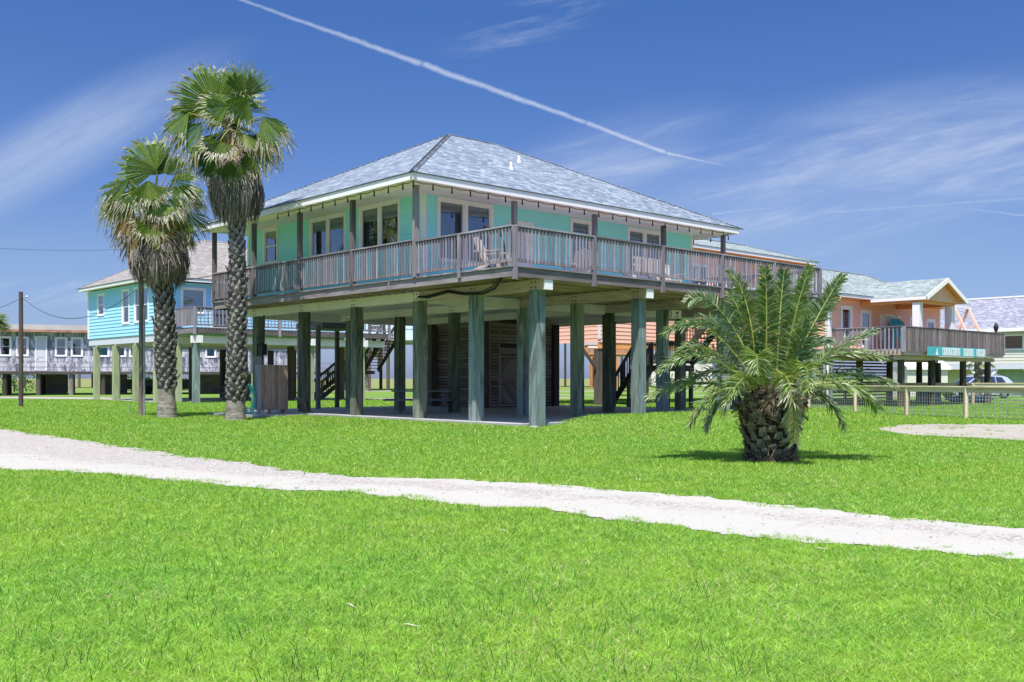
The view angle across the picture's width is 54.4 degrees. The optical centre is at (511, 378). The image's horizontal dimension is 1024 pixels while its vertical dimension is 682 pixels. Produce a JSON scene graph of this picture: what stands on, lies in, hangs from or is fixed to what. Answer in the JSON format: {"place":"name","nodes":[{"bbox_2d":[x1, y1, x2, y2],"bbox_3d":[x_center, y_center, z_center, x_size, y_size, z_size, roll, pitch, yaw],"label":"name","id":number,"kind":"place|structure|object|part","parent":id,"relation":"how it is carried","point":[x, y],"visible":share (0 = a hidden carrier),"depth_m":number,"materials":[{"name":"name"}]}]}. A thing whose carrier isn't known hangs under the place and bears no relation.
{"place":"outdoors","nodes":[
{"label":"outdoors","id":0,"kind":"place"},
{"bbox_2d":[23,371,92,387],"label":"stilt house","id":1,"kind":"structure","parent":0,"point":[79,380],"depth_m":131.53,"materials":[{"name":"grey wood"}]},
{"bbox_2d":[0,396,569,399],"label":"path","id":2,"kind":"structure","parent":0,"point":[130,397],"depth_m":66.54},
{"bbox_2d":[363,324,412,389],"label":"stilt house","id":3,"kind":"structure","parent":0,"point":[409,335],"depth_m":109.53,"materials":[{"name":"blue"}]},
{"bbox_2d":[130,390,835,391],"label":"path","id":4,"kind":"structure","parent":0,"point":[626,391],"depth_m":96.79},
{"bbox_2d":[0,429,1023,560],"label":"road","id":5,"kind":"structure","parent":0,"point":[628,504],"depth_m":10.53,"materials":[{"name":"grey gravel"}]},
{"bbox_2d":[0,379,1023,681],"bbox_3d":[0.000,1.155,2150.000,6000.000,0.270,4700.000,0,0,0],"label":"ground","id":6,"kind":"structure","parent":0,"point":[86,389],"depth_m":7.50,"materials":[{"name":"green plant"}]},
{"bbox_2d":[0,313,12,333],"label":"palm","id":7,"kind":"object","parent":6,"relation":"on","point":[3,325],"visible":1,"depth_m":71.04,"materials":[{"name":"green plant"}]},
{"bbox_2d":[0,374,35,391],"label":"shrub","id":8,"kind":"object","parent":6,"relation":"on","point":[15,386],"visible":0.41,"depth_m":91.89,"materials":[{"name":"green plant"}]},
{"bbox_2d":[18,292,27,406],"bbox_3d":[-22.085,-1.260,45.000,0.430,5.301,0.200,0,0,0],"label":"utility pole","id":9,"kind":"object","parent":6,"relation":"on","point":[20,396],"visible":0.9,"depth_m":44.92,"materials":[{"name":"brown wood"}]},
{"bbox_2d":[22,287,138,318],"bbox_3d":[-17.475,-3.042,39.700,0.024,1.360,14.208,0,0,-42],"label":"power cable","id":10,"kind":"object","parent":9,"relation":"attached to","point":[81,317],"visible":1,"depth_m":38.96,"materials":[{"name":"black rubber"}]},
{"bbox_2d":[138,278,149,414],"bbox_3d":[-12.691,-1.035,34.400,0.422,4.851,0.185,0,0,0],"label":"utility pole","id":11,"kind":"object","parent":6,"relation":"on","point":[141,410],"visible":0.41,"depth_m":34.33,"materials":[{"name":"brown wood"}]},
{"bbox_2d":[91,133,213,417],"bbox_3d":[-11.828,-3.379,32.679,3.688,9.338,3.246,0,0,-37],"label":"fan palm","id":12,"kind":"object","parent":6,"relation":"on","point":[157,238],"visible":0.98,"depth_m":32.10,"materials":[{"name":"green plant"}]},
{"bbox_2d":[127,379,188,393],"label":"boat trailer","id":13,"kind":"object","parent":6,"relation":"on","point":[149,386],"visible":0.34,"depth_m":82.48,"materials":[{"name":"grey metal"}]},
{"bbox_2d":[127,371,188,391],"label":"shrub","id":14,"kind":"object","parent":6,"relation":"on","point":[128,376],"visible":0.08,"depth_m":91.31,"materials":[{"name":"green plant"}]},
{"bbox_2d":[0,324,333,394],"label":"peeling house","id":15,"kind":"structure","parent":6,"relation":"on","point":[54,356],"depth_m":78.90,"materials":[{"name":"white paint"}]},
{"bbox_2d":[0,336,11,355],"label":"window","id":16,"kind":"structure","parent":15,"relation":"in","point":[5,341],"depth_m":77.82,"materials":[{"name":"white paint"}]},
{"bbox_2d":[16,336,28,355],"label":"window","id":17,"kind":"structure","parent":15,"relation":"in","point":[25,339],"depth_m":77.67,"materials":[{"name":"white paint"}]},
{"bbox_2d":[35,336,46,370],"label":"door","id":18,"kind":"structure","parent":15,"relation":"in","point":[40,341],"depth_m":78.05,"materials":[{"name":"white paint"}]},
{"bbox_2d":[55,337,66,356],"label":"window","id":19,"kind":"structure","parent":15,"relation":"in","point":[60,342],"depth_m":79.32,"materials":[{"name":"white paint"}]},
{"bbox_2d":[71,337,82,356],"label":"window","id":20,"kind":"structure","parent":15,"relation":"in","point":[76,342],"depth_m":79.75,"materials":[{"name":"white paint"}]},
{"bbox_2d":[100,347,109,356],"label":"window","id":21,"kind":"structure","parent":15,"relation":"in","point":[104,351],"depth_m":79.88,"materials":[{"name":"white paint"}]},
{"bbox_2d":[120,348,125,356],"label":"window","id":22,"kind":"structure","parent":15,"relation":"in","point":[122,350],"depth_m":81.06,"materials":[{"name":"white paint"}]},
{"bbox_2d":[205,349,215,357],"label":"window","id":23,"kind":"structure","parent":15,"relation":"in","point":[208,353],"depth_m":82.96,"materials":[{"name":"white paint"}]},
{"bbox_2d":[155,61,297,420],"bbox_3d":[-8.723,-4.215,30.502,3.984,11.010,3.398,0,0,-39],"label":"fan palm","id":24,"kind":"object","parent":6,"relation":"on","point":[236,194],"visible":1,"depth_m":30.03,"materials":[{"name":"green plant"}]},
{"bbox_2d":[218,387,249,399],"bbox_3d":[-15.800,0.885,57.000,1.800,0.770,1.640,0,0,-25],"label":"picnic table","id":25,"kind":"object","parent":6,"relation":"on","point":[247,395],"visible":0.42,"depth_m":56.74,"materials":[{"name":"grey wood"}]},
{"bbox_2d":[77,240,393,402],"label":"beach house","id":26,"kind":"structure","parent":6,"relation":"on","point":[200,322],"depth_m":55.81,"materials":[{"name":"teal wood"}]},
{"bbox_2d":[97,293,104,315],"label":"window","id":27,"kind":"structure","parent":26,"relation":"in","point":[100,297],"depth_m":57.98,"materials":[{"name":"white paint"}]},
{"bbox_2d":[122,288,129,323],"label":"window","id":28,"kind":"structure","parent":26,"relation":"in","point":[125,292],"depth_m":55.27,"materials":[{"name":"white paint"}]},
{"bbox_2d":[134,286,148,322],"bbox_3d":[-19.542,-3.960,53.669,0.945,1.940,1.930,0,0,-43],"label":"window","id":29,"kind":"structure","parent":26,"relation":"in","point":[146,290],"depth_m":53.99,"materials":[{"name":"white paint"}]},
{"bbox_2d":[181,287,205,313],"bbox_3d":[-17.376,-4.160,53.703,1.400,1.400,0.945,0,0,-42],"label":"window","id":30,"kind":"structure","parent":26,"relation":"in","point":[190,297],"depth_m":53.54,"materials":[{"name":"white paint"}]},
{"bbox_2d":[211,289,227,327],"bbox_3d":[-16.178,-3.760,54.801,1.250,2.200,0.945,0,0,-42],"label":"window","id":31,"kind":"structure","parent":26,"relation":"in","point":[213,311],"depth_m":54.46,"materials":[{"name":"white paint"}]},
{"bbox_2d":[316,324,320,408],"bbox_3d":[-7.400,-0.385,38.000,0.140,3.350,0.140,0,0,-43],"label":"timber post","id":32,"kind":"object","parent":6,"relation":"on","point":[318,366],"visible":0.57,"depth_m":37.95,"materials":[{"name":"green wood"}]},
{"bbox_2d":[368,324,370,390],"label":"utility pole","id":33,"kind":"object","parent":6,"relation":"on","point":[369,382],"depth_m":99.92,"materials":[{"name":"brown wood"}]},
{"bbox_2d":[364,339,380,390],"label":"palm","id":34,"kind":"object","parent":6,"relation":"on","point":[366,382],"visible":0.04,"depth_m":103.79,"materials":[{"name":"brown plant"}]},
{"bbox_2d":[208,405,712,426],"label":"concrete slab","id":35,"kind":"structure","parent":6,"relation":"on","point":[508,416],"depth_m":33.12,"materials":[{"name":"grey concrete"}]},
{"bbox_2d":[255,365,287,413],"bbox_3d":[-8.094,0.360,33.597,1.025,1.640,0.398,0,0,-42],"label":"shower screen","id":36,"kind":"object","parent":35,"relation":"on","point":[271,387],"visible":1,"depth_m":33.40,"materials":[{"name":"brown wood"}]},
{"bbox_2d":[245,384,261,413],"bbox_3d":[-8.629,0.716,33.361,0.896,1.072,0.192,0,0,10],"label":"garden hose","id":37,"kind":"object","parent":36,"relation":"hanging from","point":[253,403],"visible":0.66,"depth_m":33.36,"materials":[{"name":"teal rubber"}]},
{"bbox_2d":[383,390,451,413],"bbox_3d":[-3.175,0.809,33.591,2.250,0.799,1.650,0,0,-4],"label":"picnic table","id":38,"kind":"object","parent":35,"relation":"on","point":[401,400],"visible":0.9,"depth_m":32.95,"materials":[{"name":"grey wood"}]},
{"bbox_2d":[198,134,821,426],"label":"beach house","id":39,"kind":"structure","parent":35,"relation":"on","point":[352,266],"depth_m":31.67,"materials":[{"name":"green wood"}]},
{"bbox_2d":[250,315,266,373],"bbox_3d":[-8.806,-1.185,34.612,0.560,2.050,0.150,0,0,-42],"label":"electric meter","id":40,"kind":"object","parent":39,"relation":"attached to","point":[255,360],"visible":0.94,"depth_m":34.58,"materials":[{"name":"metal"}]},
{"bbox_2d":[263,226,277,264],"bbox_3d":[-8.337,-4.750,36.012,0.945,1.320,1.070,0,0,-42],"label":"window","id":41,"kind":"structure","parent":39,"relation":"in","point":[270,235],"depth_m":36.04,"materials":[{"name":"beige paint"}]},
{"bbox_2d":[309,211,345,256],"bbox_3d":[-5.787,-4.710,33.229,0.945,1.360,2.220,0,0,-42],"label":"window","id":42,"kind":"structure","parent":39,"relation":"in","point":[325,236],"depth_m":33.72,"materials":[{"name":"beige paint"}]},
{"bbox_2d":[359,198,400,247],"bbox_3d":[-3.777,-4.710,31.035,0.945,1.440,2.190,0,0,-42],"label":"window","id":43,"kind":"structure","parent":39,"relation":"in","point":[376,227],"depth_m":31.47,"materials":[{"name":"beige paint"}]},
{"bbox_2d":[417,278,502,297],"bbox_3d":[-1.316,-2.385,27.076,0.497,0.310,4.758,0,0,-31],"label":"deck cable","id":44,"kind":"object","parent":39,"relation":"attached to","point":[482,293],"visible":1,"depth_m":27.40,"materials":[{"name":"black rubber"}]},
{"bbox_2d":[425,278,498,295],"bbox_3d":[-1.353,-2.410,27.111,0.453,0.228,4.649,0,0,-31],"label":"deck cable","id":45,"kind":"object","parent":39,"relation":"attached to","point":[464,292],"visible":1,"depth_m":27.30,"materials":[{"name":"black rubber"}]},
{"bbox_2d":[437,196,493,266],"bbox_3d":[-1.701,-4.425,30.514,2.210,1.930,0.945,0,0,-43],"label":"glass door","id":46,"kind":"structure","parent":39,"relation":"in","point":[451,219],"depth_m":30.80,"materials":[{"name":"beige paint"}]},
{"bbox_2d":[478,225,504,267],"bbox_3d":[-0.745,-3.602,28.634,0.940,1.644,0.940,0,0,37],"label":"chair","id":47,"kind":"object","parent":39,"relation":"on","point":[484,226],"visible":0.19,"depth_m":28.64,"materials":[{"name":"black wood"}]},
{"bbox_2d":[473,237,511,269],"bbox_3d":[-0.581,-3.288,26.503,0.900,1.067,0.810,0,0,23],"label":"adirondack chair","id":48,"kind":"object","parent":39,"relation":"on","point":[496,265],"visible":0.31,"depth_m":26.45,"materials":[{"name":"white wood"}]},
{"bbox_2d":[277,180,728,243],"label":"string lights","id":49,"kind":"object","parent":39,"relation":"attached to","point":[413,181],"visible":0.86,"depth_m":30.35,"materials":[{"name":"black rubber"}]},
{"bbox_2d":[508,219,533,266],"bbox_3d":[0.293,-3.895,31.735,1.060,2.230,0.128,0,0,-43],"label":"door","id":50,"kind":"structure","parent":39,"relation":"in","point":[518,222],"depth_m":31.84,"materials":[{"name":"white paint"}]},
{"bbox_2d":[563,248,590,272],"bbox_3d":[1.987,-3.288,29.630,0.810,1.067,0.900,0,0,-22],"label":"adirondack chair","id":51,"kind":"object","parent":39,"relation":"on","point":[581,270],"visible":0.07,"depth_m":29.36,"materials":[{"name":"grey wood"}]},
{"bbox_2d":[570,218,591,271],"bbox_3d":[2.037,-4.490,33.939,1.050,1.760,0.945,0,0,-43],"label":"door","id":52,"kind":"structure","parent":39,"relation":"in","point":[581,226],"depth_m":33.76,"materials":[{"name":"beige paint"}]},
{"bbox_2d":[622,256,659,279],"bbox_3d":[3.965,-3.220,30.319,1.360,0.880,0.490,0,0,-42],"label":"bench","id":53,"kind":"object","parent":39,"relation":"on","point":[624,274],"visible":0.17,"depth_m":30.11,"materials":[{"name":"white wood"}]},
{"bbox_2d":[627,227,660,278],"bbox_3d":[4.496,-4.490,36.192,1.920,1.760,0.945,0,0,-43],"label":"window","id":54,"kind":"structure","parent":39,"relation":"in","point":[647,236],"depth_m":35.88,"materials":[{"name":"beige paint"}]},
{"bbox_2d":[655,265,684,281],"bbox_3d":[5.017,-3.288,32.315,0.810,1.067,0.900,0,0,-22],"label":"adirondack chair","id":55,"kind":"object","parent":39,"relation":"on","point":[668,279],"visible":0.2,"depth_m":32.18,"materials":[{"name":"white wood"}]},
{"bbox_2d":[671,310,680,318],"bbox_3d":[5.458,-2.125,33.056,0.500,0.270,0.051,0,0,-43],"label":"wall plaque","id":56,"kind":"object","parent":39,"relation":"attached to","point":[676,314],"depth_m":33.02,"materials":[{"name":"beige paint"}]},
{"bbox_2d":[649,373,701,388],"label":"shrub","id":57,"kind":"object","parent":6,"relation":"on","point":[671,379],"visible":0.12,"depth_m":117.75,"materials":[{"name":"green plant"}]},
{"bbox_2d":[643,263,899,462],"bbox_3d":[4.086,-0.218,15.731,3.397,3.241,2.939,0,0,37],"label":"date palm","id":58,"kind":"object","parent":6,"relation":"on","point":[771,414],"visible":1,"depth_m":15.46,"materials":[{"name":"green plant"}]},
{"bbox_2d":[559,239,1004,406],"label":"beach house","id":59,"kind":"structure","parent":6,"relation":"on","point":[914,306],"depth_m":47.94,"materials":[{"name":"orange"}]},
{"bbox_2d":[693,263,707,284],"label":"window","id":60,"kind":"structure","parent":59,"relation":"in","point":[694,282],"depth_m":52.76,"materials":[{"name":"white paint"}]},
{"bbox_2d":[717,266,734,287],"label":"window","id":61,"kind":"structure","parent":59,"relation":"in","point":[717,266],"depth_m":53.88,"materials":[{"name":"white paint"}]},
{"bbox_2d":[841,305,852,338],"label":"window","id":62,"kind":"structure","parent":59,"relation":"in","point":[846,311],"depth_m":47.30,"materials":[{"name":"white paint"}]},
{"bbox_2d":[860,309,871,347],"bbox_3d":[16.870,-2.395,48.608,1.060,1.870,0.945,0,0,-42],"label":"window","id":63,"kind":"structure","parent":59,"relation":"in","point":[866,315],"depth_m":48.49,"materials":[{"name":"white paint"}]},
{"bbox_2d":[879,314,883,339],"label":"window","id":64,"kind":"structure","parent":59,"relation":"in","point":[881,318],"depth_m":49.36,"materials":[{"name":"white paint"}]},
{"bbox_2d":[885,314,895,348],"bbox_3d":[18.968,-2.335,49.920,1.050,1.750,0.128,0,0,-43],"label":"door","id":65,"kind":"structure","parent":59,"relation":"in","point":[887,316],"depth_m":49.81,"materials":[{"name":"white paint"}]},
{"bbox_2d":[889,319,901,348],"bbox_3d":[18.578,-2.090,47.630,0.590,1.561,0.928,0,0,-12],"label":"deck chair","id":66,"kind":"object","parent":59,"relation":"on","point":[895,322],"visible":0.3,"depth_m":47.80,"materials":[{"name":"teal fabric"}]},
{"bbox_2d":[926,319,935,328],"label":"window","id":67,"kind":"structure","parent":59,"relation":"in","point":[931,323],"depth_m":53.21,"materials":[{"name":"white paint"}]},
{"bbox_2d":[927,346,985,356],"bbox_3d":[21.037,-1.240,46.960,6.300,0.420,0.040,0,0,-42],"label":"name sign","id":68,"kind":"object","parent":59,"relation":"attached to","point":[951,351],"visible":1,"depth_m":46.74,"materials":[{"name":"teal paint"}]},
{"bbox_2d":[943,305,981,332],"bbox_3d":[23.283,-2.520,51.596,2.070,2.462,2.279,0,0,-42],"label":"swing frame","id":69,"kind":"object","parent":59,"relation":"on","point":[961,321],"visible":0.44,"depth_m":51.80,"materials":[{"name":"pink paint"}]},
{"bbox_2d":[993,323,998,332],"bbox_3d":[24.748,-2.551,50.903,0.240,0.583,0.240,0,0,0],"label":"garden statue","id":70,"kind":"object","parent":59,"relation":"on","point":[995,326],"visible":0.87,"depth_m":50.83,"materials":[{"name":"black metal"}]},
{"bbox_2d":[742,385,1023,418],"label":"wire fence","id":71,"kind":"object","parent":6,"relation":"on","point":[964,390],"visible":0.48,"depth_m":32.78,"materials":[{"name":"beige wood"}]},
{"bbox_2d":[893,361,950,396],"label":"garden shed","id":72,"kind":"structure","parent":6,"relation":"on","point":[910,372],"depth_m":70.31,"materials":[{"name":"beige wood"}]},
{"bbox_2d":[845,383,1023,403],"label":"wire fence","id":73,"kind":"object","parent":6,"relation":"on","point":[973,384],"visible":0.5,"depth_m":48.85,"materials":[{"name":"brown metal"}]},
{"bbox_2d":[944,395,993,402],"bbox_3d":[24.000,1.120,52.300,2.402,0.480,0.480,0,0,35],"label":"kayak","id":74,"kind":"object","parent":6,"relation":"on","point":[957,399],"visible":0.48,"depth_m":52.44,"materials":[{"name":"blue plastic"}]},
{"bbox_2d":[941,374,1012,398],"bbox_3d":[29.925,0.518,64.204,4.550,1.547,1.900,0,0,-8],"label":"parked car","id":75,"kind":"object","parent":6,"relation":"on","point":[994,379],"visible":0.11,"depth_m":63.62,"materials":[{"name":"silver metal"}]},
{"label":"window","id":76,"kind":"part","parent":75,"relation":"part of","materials":[{"name":"blue glass"}]},
{"bbox_2d":[966,357,995,395],"bbox_3d":[28.518,-0.265,60.822,1.972,3.149,2.156,0,0,0],"label":"palm","id":77,"kind":"object","parent":6,"relation":"on","point":[978,373],"visible":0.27,"depth_m":60.65,"materials":[{"name":"green plant"}]},
{"bbox_2d":[0,0,1023,378],"label":"sky","id":78,"kind":"structure","parent":0,"point":[883,140],"materials":[{"name":"blue"}]},
{"bbox_2d":[564,339,622,386],"bbox_3d":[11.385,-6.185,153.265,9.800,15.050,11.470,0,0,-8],"label":"stilt house","id":79,"kind":"structure","parent":0,"point":[565,365],"depth_m":147.16,"materials":[{"name":"grey wood"}]},
{"bbox_2d":[584,341,628,388],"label":"stilt house","id":80,"kind":"structure","parent":0,"point":[589,347],"depth_m":124.85,"materials":[{"name":"orange wood"}]},
{"bbox_2d":[649,350,711,386],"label":"stilt house","id":81,"kind":"structure","parent":0,"point":[698,368],"depth_m":149.43,"materials":[{"name":"beige"}]},
{"bbox_2d":[872,424,1023,439],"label":"path","id":82,"kind":"structure","parent":0,"point":[1011,431],"depth_m":24.45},
{"bbox_2d":[939,295,1023,395],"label":"cream house","id":83,"kind":"structure","parent":0,"point":[1005,314],"depth_m":72.60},
{"bbox_2d":[1005,334,1023,349],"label":"window","id":84,"kind":"structure","parent":83,"relation":"in","point":[1012,341],"depth_m":71.52,"materials":[{"name":"white paint"}]},
{"label":"path","id":85,"kind":"structure","parent":0,"visible":0},
{"bbox_2d":[922,392,937,401],"bbox_3d":[21.998,0.756,52.505,0.720,1.062,0.810,0,0,-20],"label":"wheeled bin","id":86,"kind":"object","parent":85,"relation":"on","point":[926,394],"depth_m":52.30,"materials":[{"name":"grey plastic"}]}
]}

